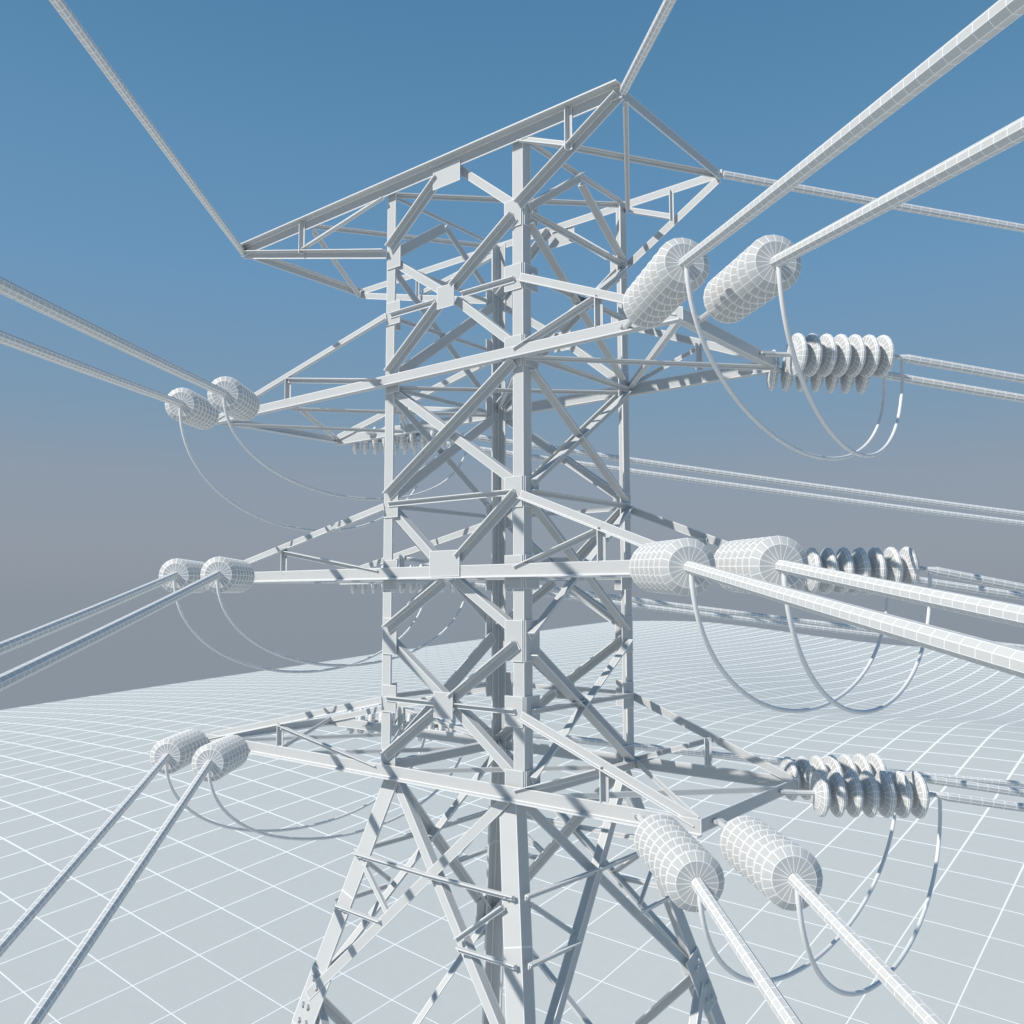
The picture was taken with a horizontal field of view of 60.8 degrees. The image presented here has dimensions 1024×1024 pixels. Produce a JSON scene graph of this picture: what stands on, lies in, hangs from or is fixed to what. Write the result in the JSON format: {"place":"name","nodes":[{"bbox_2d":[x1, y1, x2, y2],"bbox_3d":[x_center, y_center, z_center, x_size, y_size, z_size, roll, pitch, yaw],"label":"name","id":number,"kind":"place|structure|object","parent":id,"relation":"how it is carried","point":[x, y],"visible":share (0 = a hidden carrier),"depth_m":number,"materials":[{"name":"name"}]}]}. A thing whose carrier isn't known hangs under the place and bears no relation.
{"place":"outdoors","nodes":[
{"label":"outdoors","id":0,"kind":"place"},
{"bbox_2d":[0,621,1023,1023],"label":"ground","id":1,"kind":"structure","parent":0,"point":[208,923],"depth_m":47.96,"materials":[{"name":"white"}]},
{"bbox_2d":[206,79,801,1023],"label":"electricity pylon","id":2,"kind":"object","parent":1,"relation":"on","point":[516,791],"visible":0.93,"depth_m":14.16,"materials":[{"name":"metal"}]},
{"bbox_2d":[49,0,244,254],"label":"earth wire","id":3,"kind":"object","parent":2,"relation":"attached to","point":[67,15],"visible":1,"depth_m":11.48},
{"bbox_2d":[150,729,207,773],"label":"insulator string","id":4,"kind":"object","parent":2,"relation":"attached to","point":[181,748],"visible":0.88,"depth_m":14.99,"materials":[{"name":"paint"}]},
{"bbox_2d":[0,753,169,956],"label":"power line","id":5,"kind":"object","parent":4,"relation":"attached to","point":[18,927],"visible":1,"depth_m":11.11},
{"bbox_2d":[164,728,426,831],"bbox_3d":[-3.922,5.319,17.340,0.061,1.808,6.546,-4,-7,37],"label":"jumper cable","id":6,"kind":"object","parent":4,"relation":"hanging from","point":[177,797],"visible":0.68,"depth_m":16.14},
{"bbox_2d":[159,558,207,592],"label":"insulator string","id":7,"kind":"object","parent":2,"relation":"attached to","point":[188,571],"visible":0.67,"depth_m":15.25,"materials":[{"name":"paint"}]},
{"bbox_2d":[0,572,178,654],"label":"power line","id":8,"kind":"object","parent":7,"relation":"attached to","point":[19,640],"visible":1,"depth_m":11.05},
{"bbox_2d":[173,580,426,672],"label":"jumper cable","id":9,"kind":"object","parent":7,"relation":"hanging from","point":[194,632],"visible":0.72,"depth_m":16.47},
{"bbox_2d":[165,388,218,429],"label":"insulator string","id":10,"kind":"object","parent":2,"relation":"attached to","point":[200,412],"visible":0.86,"depth_m":15.59,"materials":[{"name":"ceramic"}]},
{"bbox_2d":[0,330,184,406],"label":"power line","id":11,"kind":"object","parent":10,"relation":"attached to","point":[16,342],"visible":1,"depth_m":11.09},
{"bbox_2d":[179,407,427,531],"bbox_3d":[-3.920,-0.753,17.933,0.061,2.351,6.524,-4,-7,37],"label":"jumper cable","id":12,"kind":"object","parent":10,"relation":"hanging from","point":[227,498],"visible":0.67,"depth_m":16.33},
{"bbox_2d":[192,734,248,781],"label":"insulator string","id":13,"kind":"object","parent":2,"relation":"attached to","point":[227,754],"visible":0.91,"depth_m":14.18,"materials":[{"name":"paint"}]},
{"bbox_2d":[24,760,212,1023],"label":"power line","id":14,"kind":"object","parent":13,"relation":"attached to","point":[43,1007],"visible":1,"depth_m":9.80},
{"bbox_2d":[207,744,465,840],"bbox_3d":[-2.926,5.174,16.493,0.061,1.766,6.472,-4,-7,37],"label":"jumper cable","id":15,"kind":"object","parent":13,"relation":"hanging from","point":[226,812],"visible":0.62,"depth_m":15.19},
{"bbox_2d":[200,556,254,592],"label":"insulator string","id":16,"kind":"object","parent":2,"relation":"attached to","point":[237,576],"visible":0.88,"depth_m":14.45,"materials":[{"name":"paint"}]},
{"bbox_2d":[0,571,221,690],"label":"power line","id":17,"kind":"object","parent":16,"relation":"attached to","point":[15,675],"visible":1,"depth_m":9.15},
{"bbox_2d":[216,579,464,666],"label":"jumper cable","id":18,"kind":"object","parent":16,"relation":"hanging from","point":[239,630],"visible":0.81,"depth_m":15.65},
{"bbox_2d":[207,376,259,420],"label":"insulator string","id":19,"kind":"object","parent":2,"relation":"attached to","point":[242,402],"visible":0.81,"depth_m":14.76,"materials":[{"name":"ceramic"}]},
{"bbox_2d":[0,276,227,396],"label":"power line","id":20,"kind":"object","parent":19,"relation":"attached to","point":[19,294],"visible":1,"depth_m":9.08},
{"bbox_2d":[222,396,466,500],"bbox_3d":[-2.908,-1.101,17.106,0.061,1.760,6.428,-4,-7,37],"label":"jumper cable","id":21,"kind":"object","parent":19,"relation":"hanging from","point":[243,445],"visible":0.81,"depth_m":15.92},
{"bbox_2d":[329,707,415,733],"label":"insulator string","id":22,"kind":"object","parent":2,"relation":"attached to","point":[371,717],"visible":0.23,"depth_m":19.65,"materials":[{"name":"paint"}]},
{"bbox_2d":[435,723,1023,788],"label":"power line","id":23,"kind":"object","parent":22,"relation":"attached to","point":[703,756],"visible":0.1,"depth_m":20.49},
{"bbox_2d":[333,427,418,454],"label":"insulator string","id":24,"kind":"object","parent":2,"relation":"attached to","point":[365,447],"visible":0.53,"depth_m":20.31,"materials":[{"name":"ceramic"}]},
{"bbox_2d":[426,441,1023,525],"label":"power line","id":25,"kind":"object","parent":24,"relation":"attached to","point":[796,493],"visible":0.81,"depth_m":21.38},
{"bbox_2d":[349,564,416,593],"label":"insulator string","id":26,"kind":"object","parent":2,"relation":"attached to","point":[363,588],"visible":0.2,"depth_m":19.96,"materials":[{"name":"paint"}]},
{"bbox_2d":[446,583,893,638],"bbox_3d":[35.304,4.367,23.950,75.104,5.148,0.120,0,-6,-6],"label":"power line","id":27,"kind":"object","parent":26,"relation":"attached to","point":[691,612],"visible":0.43,"depth_m":20.91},
{"bbox_2d":[362,714,462,741],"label":"insulator string","id":28,"kind":"object","parent":2,"relation":"attached to","point":[410,718],"visible":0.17,"depth_m":18.85,"materials":[{"name":"paint"}]},
{"bbox_2d":[489,726,1023,786],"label":"power line","id":29,"kind":"object","parent":28,"relation":"attached to","point":[765,758],"visible":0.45,"depth_m":19.59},
{"bbox_2d":[366,420,463,448],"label":"insulator string","id":30,"kind":"object","parent":2,"relation":"attached to","point":[412,440],"visible":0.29,"depth_m":19.46,"materials":[{"name":"ceramic"}]},
{"bbox_2d":[474,435,1023,516],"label":"power line","id":31,"kind":"object","parent":30,"relation":"attached to","point":[791,482],"visible":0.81,"depth_m":20.36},
{"bbox_2d":[398,564,455,593],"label":"insulator string","id":32,"kind":"object","parent":2,"relation":"attached to","point":[401,587],"visible":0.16,"depth_m":19.14,"materials":[{"name":"paint"}]},
{"bbox_2d":[482,582,1023,648],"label":"power line","id":33,"kind":"object","parent":32,"relation":"attached to","point":[729,612],"visible":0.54,"depth_m":19.92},
{"bbox_2d":[619,0,676,94],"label":"earth wire","id":34,"kind":"object","parent":2,"relation":"attached to","point":[659,20],"visible":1,"depth_m":10.76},
{"bbox_2d":[619,238,708,329],"bbox_3d":[1.685,-2.586,10.702,0.608,0.608,2.676,1,-4,-7],"label":"insulator string","id":35,"kind":"object","parent":2,"relation":"attached to","point":[655,294],"visible":0.94,"depth_m":9.63,"materials":[{"name":"ceramic"}]},
{"bbox_2d":[684,266,885,460],"bbox_3d":[3.864,-1.597,11.436,0.062,1.767,6.024,-5,-7,42],"label":"jumper cable","id":36,"kind":"object","parent":35,"relation":"hanging from","point":[751,416],"visible":0.95,"depth_m":10.09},
{"bbox_2d":[679,0,1023,267],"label":"power line","id":37,"kind":"object","parent":35,"relation":"attached to","point":[993,20],"visible":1,"depth_m":5.25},
{"bbox_2d":[629,538,715,595],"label":"insulator string","id":38,"kind":"object","parent":2,"relation":"attached to","point":[656,567],"visible":0.91,"depth_m":9.04,"materials":[{"name":"ceramic"}]},
{"bbox_2d":[689,574,888,712],"bbox_3d":[3.903,1.655,11.303,0.061,1.790,6.497,-5,-7,40],"label":"jumper cable","id":39,"kind":"object","parent":38,"relation":"hanging from","point":[733,683],"visible":0.84,"depth_m":9.78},
{"bbox_2d":[684,561,1023,678],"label":"power line","id":40,"kind":"object","parent":38,"relation":"attached to","point":[1004,658],"visible":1,"depth_m":5.06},
{"bbox_2d":[633,813,724,911],"bbox_3d":[1.727,3.806,10.016,0.608,0.608,2.676,0,-5,-5],"label":"insulator string","id":41,"kind":"object","parent":2,"relation":"attached to","point":[675,856],"visible":0.97,"depth_m":8.94,"materials":[{"name":"paint"}]},
{"bbox_2d":[691,878,801,1023],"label":"power line","id":42,"kind":"object","parent":41,"relation":"attached to","point":[783,1011],"visible":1,"depth_m":7.27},
{"bbox_2d":[697,811,896,983],"bbox_3d":[3.915,4.677,11.005,0.061,1.703,6.480,-5,-7,40],"label":"jumper cable","id":43,"kind":"object","parent":41,"relation":"hanging from","point":[730,971],"visible":0.72,"depth_m":10.31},
{"bbox_2d":[697,235,801,323],"bbox_3d":[2.595,-2.555,10.306,0.608,0.608,2.676,0,-1,-5],"label":"insulator string","id":44,"kind":"object","parent":2,"relation":"attached to","point":[741,286],"visible":0.94,"depth_m":9.24,"materials":[{"name":"ceramic"}]},
{"bbox_2d":[776,266,903,457],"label":"jumper cable","id":45,"kind":"object","parent":44,"relation":"hanging from","point":[832,434],"visible":0.99,"depth_m":9.56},
{"bbox_2d":[770,116,1023,267],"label":"power line","id":46,"kind":"object","parent":44,"relation":"attached to","point":[996,143],"visible":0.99,"depth_m":6.35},
{"bbox_2d":[714,536,808,593],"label":"insulator string","id":47,"kind":"object","parent":2,"relation":"attached to","point":[757,558],"visible":0.65,"depth_m":8.64,"materials":[{"name":"ceramic"}]},
{"bbox_2d":[781,572,931,714],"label":"jumper cable","id":48,"kind":"object","parent":47,"relation":"hanging from","point":[831,700],"visible":0.82,"depth_m":9.37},
{"bbox_2d":[775,560,1023,627],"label":"power line","id":49,"kind":"object","parent":47,"relation":"attached to","point":[997,611],"visible":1,"depth_m":6.15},
{"bbox_2d":[713,815,822,910],"bbox_3d":[2.630,3.690,9.632,0.608,0.608,2.676,0,-8,-3],"label":"insulator string","id":50,"kind":"object","parent":2,"relation":"attached to","point":[765,859],"visible":0.95,"depth_m":8.57,"materials":[{"name":"paint"}]},
{"bbox_2d":[788,874,943,1023],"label":"power line","id":51,"kind":"object","parent":50,"relation":"attached to","point":[910,1000],"visible":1,"depth_m":6.87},
{"bbox_2d":[795,798,941,996],"bbox_3d":[4.415,4.558,10.291,0.061,1.730,5.538,-5,-7,38],"label":"jumper cable","id":52,"kind":"object","parent":50,"relation":"hanging from","point":[863,991],"visible":0.93,"depth_m":9.78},
{"bbox_2d":[736,349,873,393],"bbox_3d":[4.683,-2.237,13.889,2.180,0.654,0.654,4,-5,9],"label":"insulator string","id":53,"kind":"object","parent":2,"relation":"attached to","point":[846,382],"visible":0.44,"depth_m":13.71,"materials":[{"name":"ceramic"}]},
{"bbox_2d":[885,372,1023,402],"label":"power line","id":54,"kind":"object","parent":53,"relation":"attached to","point":[957,387],"visible":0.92,"depth_m":13.78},
{"bbox_2d":[752,753,891,800],"bbox_3d":[4.784,4.085,13.448,2.180,0.654,0.654,-1,-5,-5],"label":"insulator string","id":55,"kind":"object","parent":2,"relation":"attached to","point":[803,768],"visible":0.48,"depth_m":13.34,"materials":[{"name":"paint"}]},
{"bbox_2d":[891,771,1023,796],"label":"power line","id":56,"kind":"object","parent":55,"relation":"attached to","point":[970,785],"visible":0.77,"depth_m":13.61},
{"bbox_2d":[760,333,896,377],"bbox_3d":[4.836,-2.389,13.315,2.180,0.654,0.654,0,-5,-7],"label":"insulator string","id":57,"kind":"object","parent":2,"relation":"attached to","point":[840,355],"visible":0.98,"depth_m":13.16,"materials":[{"name":"ceramic"}]},
{"bbox_2d":[896,354,1023,382],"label":"power line","id":58,"kind":"object","parent":57,"relation":"attached to","point":[962,368],"visible":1,"depth_m":13.51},
{"bbox_2d":[799,554,871,594],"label":"insulator string","id":59,"kind":"object","parent":2,"relation":"attached to","point":[836,590],"visible":0.07,"depth_m":13.72,"materials":[{"name":"paint"}]},
{"bbox_2d":[917,577,1023,599],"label":"power line","id":60,"kind":"object","parent":59,"relation":"attached to","point":[974,589],"visible":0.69,"depth_m":13.93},
{"bbox_2d":[780,770,933,818],"bbox_3d":[4.935,4.034,12.495,2.180,0.654,0.654,1,-6,0],"label":"insulator string","id":61,"kind":"object","parent":2,"relation":"attached to","point":[886,795],"visible":1,"depth_m":12.32,"materials":[{"name":"paint"}]},
{"bbox_2d":[934,792,1023,811],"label":"power line","id":62,"kind":"object","parent":61,"relation":"attached to","point":[981,801],"visible":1,"depth_m":12.50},
{"bbox_2d":[805,547,923,591],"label":"insulator string","id":63,"kind":"object","parent":2,"relation":"attached to","point":[893,564],"visible":0.67,"depth_m":12.60,"materials":[{"name":"ceramic"}]},
{"bbox_2d":[924,567,1023,591],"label":"power line","id":64,"kind":"object","parent":63,"relation":"attached to","point":[978,579],"visible":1,"depth_m":12.79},
{"bbox_2d":[722,171,1023,231],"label":"earth wire","id":65,"kind":"object","parent":2,"relation":"attached to","point":[861,199],"visible":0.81,"depth_m":14.79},
{"bbox_2d":[0,0,1023,709],"label":"sky","id":66,"kind":"structure","parent":0,"point":[280,112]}
]}

